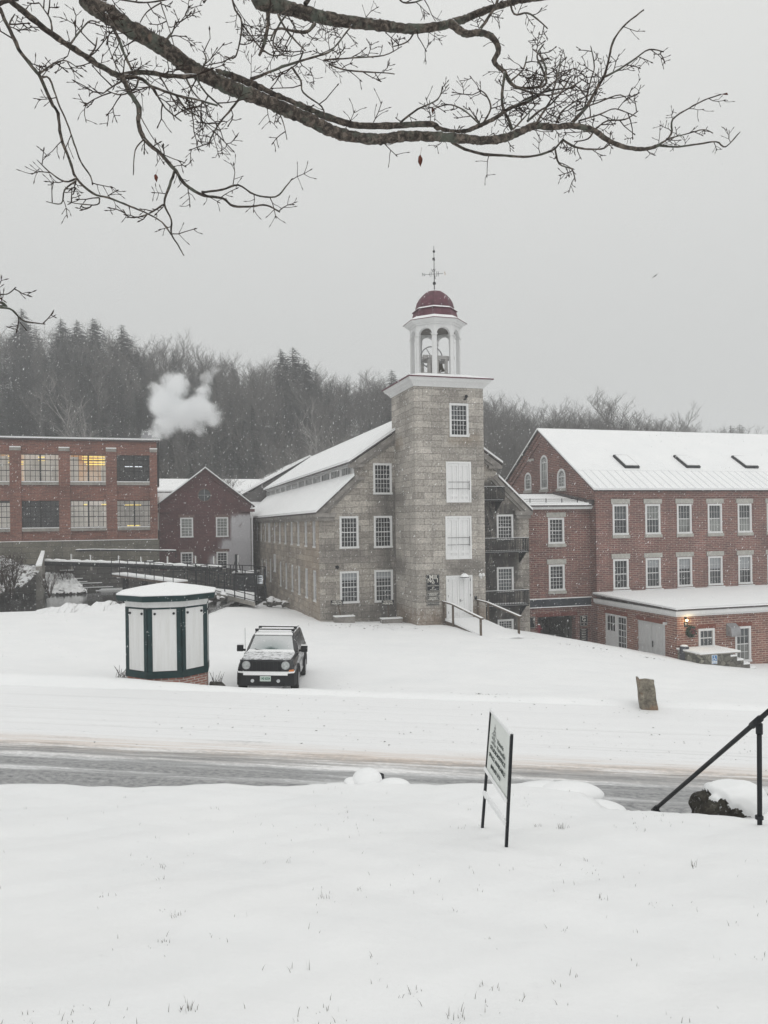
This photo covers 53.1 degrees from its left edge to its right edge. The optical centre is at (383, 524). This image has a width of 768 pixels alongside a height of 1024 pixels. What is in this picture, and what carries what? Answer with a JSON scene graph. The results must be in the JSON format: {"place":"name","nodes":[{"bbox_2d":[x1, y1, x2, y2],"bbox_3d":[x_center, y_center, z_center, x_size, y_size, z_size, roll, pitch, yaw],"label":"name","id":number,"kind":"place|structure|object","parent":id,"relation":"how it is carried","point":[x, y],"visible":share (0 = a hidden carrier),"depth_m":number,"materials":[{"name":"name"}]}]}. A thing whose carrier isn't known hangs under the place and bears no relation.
{"place":"outdoors","nodes":[
{"label":"outdoors","id":0,"kind":"place"},
{"bbox_2d":[0,555,38,593],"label":"canal bank","id":1,"kind":"structure","parent":0,"point":[29,573],"depth_m":53.38,"materials":[{"name":"snow"}]},
{"bbox_2d":[0,554,24,591],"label":"bare shrub","id":2,"kind":"object","parent":1,"relation":"on","point":[6,571],"visible":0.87,"depth_m":47.98,"materials":[{"name":"brown plant"}]},
{"bbox_2d":[2,551,26,585],"bbox_3d":[-23.576,2.810,48.915,1.766,2.303,1.336,-1,0,0],"label":"bare shrub","id":3,"kind":"object","parent":1,"relation":"on","point":[16,564],"visible":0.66,"depth_m":49.05,"materials":[{"name":"brown plant"}]},
{"bbox_2d":[0,584,263,613],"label":"pond water","id":4,"kind":"structure","parent":0,"point":[8,603],"depth_m":53.24,"materials":[{"name":"black liquid"}]},
{"bbox_2d":[45,572,86,593],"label":"snow bank","id":5,"kind":"structure","parent":4,"relation":"on","point":[74,583],"depth_m":58.81,"materials":[{"name":"snow"}]},
{"bbox_2d":[232,570,259,595],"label":"dark gate house","id":6,"kind":"structure","parent":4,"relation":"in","point":[247,581],"depth_m":58.00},
{"bbox_2d":[0,390,353,478],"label":"wooded hill","id":7,"kind":"structure","parent":0,"point":[151,419],"depth_m":144.53,"materials":[{"name":"plant"}]},
{"bbox_2d":[0,309,51,388],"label":"conifer","id":8,"kind":"object","parent":7,"relation":"on","point":[22,331],"visible":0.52,"depth_m":163.87,"materials":[{"name":"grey plant"}]},
{"bbox_2d":[33,319,84,380],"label":"conifer","id":9,"kind":"object","parent":7,"relation":"on","point":[63,332],"visible":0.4,"depth_m":164.52,"materials":[{"name":"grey plant"}]},
{"bbox_2d":[52,319,88,372],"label":"conifer","id":10,"kind":"object","parent":7,"relation":"on","point":[76,328],"visible":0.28,"depth_m":167.45,"materials":[{"name":"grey plant"}]},
{"bbox_2d":[70,318,111,388],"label":"conifer","id":11,"kind":"object","parent":7,"relation":"on","point":[94,336],"visible":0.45,"depth_m":163.47,"materials":[{"name":"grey plant"}]},
{"bbox_2d":[97,325,152,401],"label":"conifer","id":12,"kind":"object","parent":7,"relation":"on","point":[123,343],"visible":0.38,"depth_m":159.56,"materials":[{"name":"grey plant"}]},
{"bbox_2d":[0,332,551,478],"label":"evergreen woods","id":13,"kind":"object","parent":7,"relation":"on","point":[11,410],"visible":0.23,"depth_m":134.84,"materials":[{"name":"plant"}]},
{"bbox_2d":[258,350,293,429],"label":"conifer","id":14,"kind":"object","parent":7,"relation":"on","point":[281,358],"visible":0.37,"depth_m":159.20,"materials":[{"name":"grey plant"}]},
{"bbox_2d":[261,346,322,430],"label":"conifer","id":15,"kind":"object","parent":7,"relation":"on","point":[296,367],"visible":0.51,"depth_m":156.97,"materials":[{"name":"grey plant"}]},
{"bbox_2d":[273,359,338,436],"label":"conifer","id":16,"kind":"object","parent":7,"relation":"on","point":[306,376],"visible":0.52,"depth_m":155.18,"materials":[{"name":"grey plant"}]},
{"bbox_2d":[362,371,397,432],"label":"conifer","id":17,"kind":"object","parent":7,"relation":"on","point":[391,383],"visible":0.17,"depth_m":149.58,"materials":[{"name":"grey plant"}]},
{"bbox_2d":[0,318,767,487],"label":"bare woods","id":18,"kind":"object","parent":7,"relation":"on","point":[508,450],"visible":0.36,"depth_m":139.50,"materials":[{"name":"grey plant"}]},
{"bbox_2d":[587,386,627,429],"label":"bare tree","id":19,"kind":"object","parent":7,"relation":"on","point":[606,412],"visible":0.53,"depth_m":149.09,"materials":[{"name":"grey plant"}]},
{"bbox_2d":[590,393,645,430],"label":"bare tree","id":20,"kind":"object","parent":7,"relation":"on","point":[623,408],"visible":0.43,"depth_m":153.53,"materials":[{"name":"grey plant"}]},
{"bbox_2d":[664,400,701,431],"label":"bare tree","id":21,"kind":"object","parent":7,"relation":"on","point":[679,417],"visible":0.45,"depth_m":171.87,"materials":[{"name":"grey plant"}]},
{"bbox_2d":[0,600,767,1023],"bbox_3d":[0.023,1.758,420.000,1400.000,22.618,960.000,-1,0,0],"label":"snowy ground","id":22,"kind":"structure","parent":0,"point":[530,906],"depth_m":5.96,"materials":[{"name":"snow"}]},
{"bbox_2d":[1,571,18,596],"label":"bare shrub","id":23,"kind":"object","parent":22,"relation":"on","point":[9,582],"visible":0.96,"depth_m":46.45,"materials":[{"name":"brown plant"}]},
{"bbox_2d":[36,551,44,598],"bbox_3d":[-25.320,4.738,56.720,0.408,5.506,4.927,-1,0,-21],"label":"concrete abutment","id":24,"kind":"object","parent":22,"relation":"on","point":[40,564],"visible":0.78,"depth_m":54.50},
{"bbox_2d":[45,554,222,572],"bbox_3d":[-18.958,2.990,57.992,13.880,1.642,0.586,-1,0,6],"label":"penstock pipe","id":25,"kind":"object","parent":24,"relation":"attached to","point":[90,563],"visible":0.8,"depth_m":57.98,"materials":[{"name":"metal"}]},
{"bbox_2d":[173,562,254,585],"bbox_3d":[-12.570,3.659,56.500,7.369,1.683,0.085,-1,0,24],"label":"pipe railing","id":26,"kind":"object","parent":25,"relation":"attached to","point":[242,574],"visible":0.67,"depth_m":56.36,"materials":[{"name":"black metal"}]},
{"bbox_2d":[38,574,56,597],"bbox_3d":[-20.756,3.769,47.551,1.141,1.550,1.391,-1,0,-28],"label":"bare shrub","id":27,"kind":"object","parent":22,"relation":"on","point":[47,589],"visible":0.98,"depth_m":47.45,"materials":[{"name":"brown plant"}]},
{"bbox_2d":[26,370,110,437],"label":"bare tree","id":28,"kind":"object","parent":22,"relation":"on","point":[78,422],"visible":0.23,"depth_m":87.24,"materials":[{"name":"brown plant"}]},
{"bbox_2d":[0,432,159,570],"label":"brick factory","id":29,"kind":"structure","parent":22,"relation":"on","point":[71,479],"depth_m":62.04,"materials":[{"name":"brick"}]},
{"bbox_2d":[0,456,9,484],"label":"window","id":30,"kind":"structure","parent":29,"relation":"in","point":[4,465],"depth_m":60.59,"materials":[{"name":"metal"}]},
{"bbox_2d":[0,501,9,531],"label":"window","id":31,"kind":"structure","parent":29,"relation":"in","point":[5,509],"depth_m":60.59,"materials":[{"name":"metal"}]},
{"bbox_2d":[21,454,58,484],"bbox_3d":[-27.299,-4.349,61.124,3.150,2.456,0.660,-1,0,-17],"label":"window","id":32,"kind":"structure","parent":29,"relation":"in","point":[36,471],"depth_m":61.20,"materials":[{"name":"glass"}]},
{"bbox_2d":[22,501,58,531],"bbox_3d":[-27.195,-0.665,60.921,3.150,2.432,0.240,-1,0,-17],"label":"window","id":33,"kind":"structure","parent":29,"relation":"in","point":[27,529],"depth_m":60.88,"materials":[{"name":"metal"}]},
{"bbox_2d":[70,455,105,484],"bbox_3d":[-23.888,-4.394,62.160,3.150,2.456,0.660,-1,0,-17],"label":"window","id":34,"kind":"structure","parent":29,"relation":"in","point":[74,462],"depth_m":62.08,"materials":[{"name":"glass"}]},
{"bbox_2d":[71,501,106,530],"bbox_3d":[-23.862,-0.710,62.153,3.150,2.432,0.660,-1,0,-17],"label":"window","id":35,"kind":"structure","parent":29,"relation":"in","point":[79,516],"depth_m":62.20,"materials":[{"name":"metal"}]},
{"bbox_2d":[75,549,176,556],"bbox_3d":[-23.807,2.318,61.419,14.742,0.771,0.161,-1,0,3],"label":"wall pipe","id":36,"kind":"object","parent":29,"relation":"attached to","point":[166,550],"depth_m":61.17,"materials":[{"name":"metal"}]},
{"bbox_2d":[117,455,149,484],"bbox_3d":[-20.474,-4.439,62.978,3.150,2.456,0.240,-1,0,-17],"label":"window","id":37,"kind":"structure","parent":29,"relation":"in","point":[129,482],"depth_m":62.98,"materials":[{"name":"metal"}]},
{"bbox_2d":[117,500,149,529],"bbox_3d":[-20.434,-0.755,62.975,3.150,2.432,0.240,-1,0,-17],"label":"window","id":38,"kind":"structure","parent":29,"relation":"in","point":[134,527],"depth_m":62.98,"materials":[{"name":"metal"}]},
{"bbox_2d":[2,564,238,604],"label":"canal retaining wall","id":39,"kind":"structure","parent":22,"relation":"on","point":[86,577],"depth_m":61.63,"materials":[{"name":"stone"}]},
{"bbox_2d":[31,600,211,613],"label":"plowed snow ridge","id":40,"kind":"structure","parent":22,"relation":"on","point":[102,606],"depth_m":44.86,"materials":[{"name":"snow"}]},
{"bbox_2d":[111,558,187,589],"bbox_3d":[-16.333,5.306,53.240,8.167,5.823,1.128,-1,0,43],"label":"footbridge","id":41,"kind":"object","parent":22,"relation":"on","point":[143,578],"visible":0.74,"depth_m":53.23,"materials":[{"name":"white wood"}]},
{"bbox_2d":[116,582,215,684],"bbox_3d":[-6.423,3.358,22.900,2.779,3.296,2.779,-1,0,-11],"label":"information kiosk","id":42,"kind":"object","parent":22,"relation":"on","point":[152,655],"visible":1,"depth_m":21.88,"materials":[{"name":"paint"}]},
{"bbox_2d":[158,467,254,570],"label":"gabled brick house","id":43,"kind":"structure","parent":22,"relation":"on","point":[217,534],"depth_m":66.14,"materials":[{"name":"red brick"}]},
{"bbox_2d":[179,515,193,537],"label":"window","id":44,"kind":"structure","parent":43,"relation":"in","point":[186,521],"depth_m":65.69,"materials":[{"name":"white paint"}]},
{"bbox_2d":[179,549,193,562],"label":"window","id":45,"kind":"structure","parent":43,"relation":"in","point":[186,554],"depth_m":65.69,"materials":[{"name":"white paint"}]},
{"bbox_2d":[197,488,211,501],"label":"round window","id":46,"kind":"structure","parent":43,"relation":"in","point":[204,494],"depth_m":66.15,"materials":[{"name":"grey glass"}]},
{"bbox_2d":[214,514,229,536],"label":"window","id":47,"kind":"structure","parent":43,"relation":"in","point":[221,519],"depth_m":66.57,"materials":[{"name":"white paint"}]},
{"bbox_2d":[215,549,228,568],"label":"window","id":48,"kind":"structure","parent":43,"relation":"in","point":[222,554],"depth_m":66.57,"materials":[{"name":"white paint"}]},
{"bbox_2d":[157,479,261,492],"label":"snowy roof","id":49,"kind":"structure","parent":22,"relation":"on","point":[164,485],"depth_m":88.19,"materials":[{"name":"snow"}]},
{"bbox_2d":[216,588,254,605],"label":"snowy walkway","id":50,"kind":"structure","parent":22,"relation":"on","point":[242,600],"depth_m":51.92,"materials":[{"name":"snow"}]},
{"bbox_2d":[187,563,255,602],"bbox_3d":[-11.242,3.943,52.650,7.414,2.432,0.090,-1,0,40],"label":"pipe railing","id":51,"kind":"object","parent":50,"relation":"on","point":[224,582],"visible":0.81,"depth_m":52.44,"materials":[{"name":"black metal"}]},
{"bbox_2d":[254,566,266,600],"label":"metal gate","id":52,"kind":"structure","parent":51,"relation":"attached to","point":[258,578],"depth_m":50.59,"materials":[{"name":"black metal"}]},
{"bbox_2d":[200,565,253,590],"bbox_3d":[-11.177,3.902,54.750,5.806,1.967,0.090,-1,0,38],"label":"pipe railing","id":53,"kind":"object","parent":50,"relation":"on","point":[226,576],"visible":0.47,"depth_m":54.75,"materials":[{"name":"black metal"}]},
{"bbox_2d":[237,625,307,688],"bbox_3d":[-3.580,4.220,25.161,2.240,1.847,4.480,1,-1,-1],"label":"parked car","id":54,"kind":"object","parent":22,"relation":"on","point":[271,661],"visible":0.98,"depth_m":23.62,"materials":[{"name":"black paint"}]},
{"bbox_2d":[239,455,310,501],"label":"mill wing","id":55,"kind":"structure","parent":22,"relation":"on","point":[255,492],"depth_m":78.51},
{"bbox_2d":[260,399,361,480],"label":"bare tree","id":56,"kind":"object","parent":22,"relation":"on","point":[311,449],"visible":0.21,"depth_m":82.80,"materials":[{"name":"grey plant"}]},
{"bbox_2d":[333,615,354,622],"bbox_3d":[-2.261,5.456,43.600,1.170,0.590,0.520,-1,0,-17],"label":"granite block","id":57,"kind":"object","parent":22,"relation":"on","point":[343,618],"depth_m":43.38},
{"bbox_2d":[353,767,381,783],"bbox_3d":[-0.242,3.700,11.100,0.441,0.377,0.406,-1,0,0],"label":"snowy boulder","id":58,"kind":"object","parent":22,"relation":"on","point":[366,775],"visible":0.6,"depth_m":10.98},
{"bbox_2d":[0,0,739,333],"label":"overhanging tree","id":59,"kind":"object","parent":22,"relation":"on","point":[238,87],"visible":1,"depth_m":4.86,"materials":[{"name":"brown plant"}]},
{"bbox_2d":[250,250,532,631],"bbox_3d":[-1.894,-3.525,60.841,13.783,25.100,39.404,-1,0,-17],"label":"granite mill","id":60,"kind":"object","parent":22,"relation":"on","point":[352,566],"visible":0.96,"depth_m":44.59,"materials":[{"name":"grey stone"}]},
{"bbox_2d":[339,516,358,548],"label":"window","id":61,"kind":"structure","parent":60,"relation":"in","point":[348,525],"depth_m":44.70,"materials":[{"name":"white paint"}]},
{"bbox_2d":[340,571,359,603],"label":"window","id":62,"kind":"structure","parent":60,"relation":"in","point":[350,579],"depth_m":44.70,"materials":[{"name":"white paint"}]},
{"bbox_2d":[373,463,392,494],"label":"window","id":63,"kind":"structure","parent":60,"relation":"in","point":[381,480],"depth_m":45.29,"materials":[{"name":"white paint"}]},
{"bbox_2d":[374,516,392,547],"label":"window","id":64,"kind":"structure","parent":60,"relation":"in","point":[384,532],"depth_m":45.31,"materials":[{"name":"white paint"}]},
{"bbox_2d":[374,570,392,602],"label":"window","id":65,"kind":"structure","parent":60,"relation":"in","point":[385,583],"depth_m":45.31,"materials":[{"name":"white paint"}]},
{"bbox_2d":[426,574,439,590],"bbox_3d":[2.687,3.207,42.239,0.772,0.909,0.062,-1,0,-17],"label":"wall sign","id":66,"kind":"object","parent":60,"relation":"attached to","point":[433,582],"visible":0.95,"depth_m":42.22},
{"bbox_2d":[446,462,470,502],"bbox_3d":[4.144,-2.356,42.747,1.482,2.264,0.191,-1,0,-17],"label":"loading door","id":67,"kind":"structure","parent":60,"relation":"in","point":[456,480],"depth_m":42.75,"materials":[{"name":"paint"}]},
{"bbox_2d":[445,516,471,559],"bbox_3d":[4.135,0.730,42.730,1.553,2.391,0.191,-1,0,-17],"label":"loading door","id":68,"kind":"structure","parent":60,"relation":"in","point":[459,531],"depth_m":42.73,"materials":[{"name":"paint"}]},
{"bbox_2d":[449,403,468,436],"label":"window","id":69,"kind":"structure","parent":60,"relation":"in","point":[460,416],"depth_m":42.82,"materials":[{"name":"white paint"}]},
{"bbox_2d":[446,575,472,617],"bbox_3d":[4.179,4.026,42.746,1.572,2.402,0.160,-1,0,-17],"label":"entrance door","id":70,"kind":"structure","parent":60,"relation":"in","point":[459,592],"depth_m":42.73,"materials":[{"name":"paint"}]},
{"bbox_2d":[496,514,513,539],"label":"window","id":71,"kind":"structure","parent":60,"relation":"in","point":[504,522],"depth_m":47.60,"materials":[{"name":"white paint"}]},
{"bbox_2d":[497,567,513,591],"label":"window","id":72,"kind":"structure","parent":60,"relation":"in","point":[505,575],"depth_m":47.60,"materials":[{"name":"white paint"}]},
{"bbox_2d":[498,619,513,628],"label":"window","id":73,"kind":"structure","parent":60,"relation":"in","point":[509,623],"depth_m":47.60,"materials":[{"name":"white paint"}]},
{"bbox_2d":[380,617,402,623],"bbox_3d":[0.409,5.524,43.600,1.220,0.490,0.520,-1,0,-17],"label":"granite block","id":74,"kind":"object","parent":22,"relation":"on","point":[383,620],"depth_m":43.38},
{"bbox_2d":[381,778,409,783],"bbox_3d":[0.138,3.743,10.999,0.476,0.228,0.282,-1,0,0],"label":"snowy boulder","id":75,"kind":"object","parent":22,"relation":"on","point":[395,780],"visible":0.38,"depth_m":10.94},
{"bbox_2d":[442,599,523,637],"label":"entrance ramp","id":76,"kind":"structure","parent":22,"relation":"on","point":[488,628],"depth_m":39.86,"materials":[{"name":"snow"}]},
{"bbox_2d":[481,708,513,846],"bbox_3d":[1.115,2.573,7.508,0.149,1.374,0.932,-1,0,-7],"label":"lease sign","id":77,"kind":"object","parent":22,"relation":"on","point":[498,766],"visible":1,"depth_m":7.42,"materials":[{"name":"white metal"}]},
{"bbox_2d":[517,781,550,786],"bbox_3d":[2.171,3.668,10.500,0.871,0.278,0.486,-1,0,0],"label":"snowy boulder","id":78,"kind":"object","parent":22,"relation":"on","point":[537,784],"visible":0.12,"depth_m":10.50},
{"bbox_2d":[518,492,593,641],"bbox_3d":[10.423,3.542,51.864,5.440,11.640,5.150,-1,0,-17],"label":"brick connector","id":79,"kind":"object","parent":22,"relation":"on","point":[563,566],"visible":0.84,"depth_m":50.15,"materials":[{"name":"red brick"}]},
{"bbox_2d":[546,512,565,546],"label":"window","id":80,"kind":"structure","parent":79,"relation":"in","point":[555,525],"depth_m":50.03,"materials":[{"name":"white paint"}]},
{"bbox_2d":[547,559,566,593],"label":"window","id":81,"kind":"structure","parent":79,"relation":"in","point":[558,580],"depth_m":50.03,"materials":[{"name":"white paint"}]},
{"bbox_2d":[542,781,603,798],"bbox_3d":[2.499,3.634,10.302,0.892,0.357,0.554,-1,0,0],"label":"snowy boulder","id":82,"kind":"object","parent":22,"relation":"on","point":[591,790],"visible":0.4,"depth_m":10.20,"materials":[{"name":"snow"}]},
{"bbox_2d":[595,799,625,810],"bbox_3d":[2.706,3.593,9.603,0.648,0.277,0.449,-1,0,0],"label":"snowy boulder","id":83,"kind":"object","parent":22,"relation":"on","point":[608,804],"visible":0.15,"depth_m":9.54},
{"bbox_2d":[505,428,767,642],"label":"brick mill","id":84,"kind":"object","parent":22,"relation":"on","point":[669,465],"visible":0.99,"depth_m":52.89,"materials":[{"name":"red brick"}]},
{"bbox_2d":[523,473,531,492],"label":"window","id":85,"kind":"structure","parent":84,"relation":"in","point":[527,481],"depth_m":58.97,"materials":[{"name":"white paint"}]},
{"bbox_2d":[539,455,548,491],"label":"window","id":86,"kind":"structure","parent":84,"relation":"in","point":[543,461],"depth_m":56.58,"materials":[{"name":"glass"}]},
{"bbox_2d":[556,469,566,491],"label":"window","id":87,"kind":"structure","parent":84,"relation":"in","point":[561,483],"depth_m":54.18,"materials":[{"name":"white paint"}]},
{"bbox_2d":[611,499,629,537],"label":"window","id":88,"kind":"structure","parent":84,"relation":"in","point":[620,519],"depth_m":50.57,"materials":[{"name":"white paint"}]},
{"bbox_2d":[611,554,631,590],"bbox_3d":[15.573,3.140,50.498,1.408,2.434,0.260,-1,0,-17],"label":"window","id":89,"kind":"structure","parent":84,"relation":"in","point":[620,581],"depth_m":50.57,"materials":[{"name":"white paint"}]},
{"bbox_2d":[643,499,662,537],"bbox_3d":[17.911,-0.422,51.261,1.411,2.557,0.190,-1,0,-17],"label":"window","id":90,"kind":"structure","parent":84,"relation":"in","point":[652,522],"depth_m":51.29,"materials":[{"name":"white paint"}]},
{"bbox_2d":[644,553,663,589],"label":"window","id":91,"kind":"structure","parent":84,"relation":"in","point":[653,565],"depth_m":51.30,"materials":[{"name":"white paint"}]},
{"bbox_2d":[675,499,693,536],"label":"window","id":92,"kind":"structure","parent":84,"relation":"in","point":[684,515],"depth_m":52.02,"materials":[{"name":"white paint"}]},
{"bbox_2d":[676,552,694,588],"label":"window","id":93,"kind":"structure","parent":84,"relation":"in","point":[684,568],"depth_m":52.01,"materials":[{"name":"white paint"}]},
{"bbox_2d":[706,499,723,535],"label":"window","id":94,"kind":"structure","parent":84,"relation":"in","point":[714,510],"depth_m":52.74,"materials":[{"name":"white paint"}]},
{"bbox_2d":[707,551,724,586],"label":"window","id":95,"kind":"structure","parent":84,"relation":"in","point":[715,575],"depth_m":52.74,"materials":[{"name":"white paint"}]},
{"bbox_2d":[736,499,753,535],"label":"window","id":96,"kind":"structure","parent":84,"relation":"in","point":[744,522],"depth_m":53.47,"materials":[{"name":"white paint"}]},
{"bbox_2d":[737,550,754,585],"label":"window","id":97,"kind":"structure","parent":84,"relation":"in","point":[744,556],"depth_m":53.46,"materials":[{"name":"white paint"}]},
{"bbox_2d":[636,676,657,709],"bbox_3d":[6.370,4.161,18.590,0.444,0.975,0.270,-4,0,8],"label":"stone post","id":98,"kind":"object","parent":22,"relation":"on","point":[646,690],"visible":0.84,"depth_m":18.47,"materials":[{"name":"stone"}]},
{"bbox_2d":[593,585,767,663],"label":"brick annex","id":99,"kind":"object","parent":22,"relation":"on","point":[671,620],"visible":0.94,"depth_m":44.14,"materials":[{"name":"red brick"}]},
{"bbox_2d":[605,613,626,647],"bbox_3d":[14.546,6.870,48.036,0.100,2.474,2.306,-1,0,-17],"label":"glazed side door","id":100,"kind":"structure","parent":99,"relation":"in","point":[618,631],"depth_m":47.98,"materials":[{"name":"white paint"}]},
{"bbox_2d":[638,620,664,655],"bbox_3d":[15.579,6.876,44.678,0.120,2.434,2.603,-1,0,-17],"label":"garage door","id":101,"kind":"structure","parent":99,"relation":"in","point":[654,640],"depth_m":44.68,"materials":[{"name":"paint"}]},
{"bbox_2d":[698,628,714,645],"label":"window","id":102,"kind":"structure","parent":99,"relation":"in","point":[703,636],"depth_m":43.03,"materials":[{"name":"white paint"}]},
{"bbox_2d":[735,626,751,661],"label":"window","id":103,"kind":"structure","parent":99,"relation":"in","point":[742,644],"depth_m":43.78,"materials":[{"name":"white paint"}]},
{"bbox_2d":[651,709,767,824],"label":"pipe handrail","id":104,"kind":"object","parent":22,"relation":"on","point":[756,723],"visible":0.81,"depth_m":7.76,"materials":[{"name":"black metal"}]},
{"bbox_2d":[676,645,755,667],"bbox_3d":[18.358,7.562,42.036,4.092,1.589,1.940,-1,0,-17],"label":"stone loading dock","id":105,"kind":"object","parent":22,"relation":"on","point":[726,656],"visible":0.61,"depth_m":41.18,"materials":[{"name":"concrete"}]},
{"bbox_2d":[688,779,767,817],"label":"shrub","id":106,"kind":"object","parent":22,"relation":"on","point":[730,797],"visible":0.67,"depth_m":8.79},
{"bbox_2d":[0,685,767,812],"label":"road","id":107,"kind":"structure","parent":0,"point":[50,735],"depth_m":15.72,"materials":[{"name":"snow"}]},
{"bbox_2d":[94,624,765,770],"bbox_3d":[3.606,5.253,27.965,17.990,2.097,27.776,-1,0,5],"label":"road grit","id":108,"kind":"object","parent":107,"relation":"on","point":[478,693],"visible":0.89,"depth_m":18.87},
{"bbox_2d":[0,162,767,657],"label":"falling snow","id":109,"kind":"structure","parent":0,"point":[390,410],"depth_m":17.85,"materials":[{"name":"snow"}]},
{"bbox_2d":[0,0,767,441],"label":"sky","id":110,"kind":"structure","parent":0,"point":[717,47],"materials":[{"name":"grey"}]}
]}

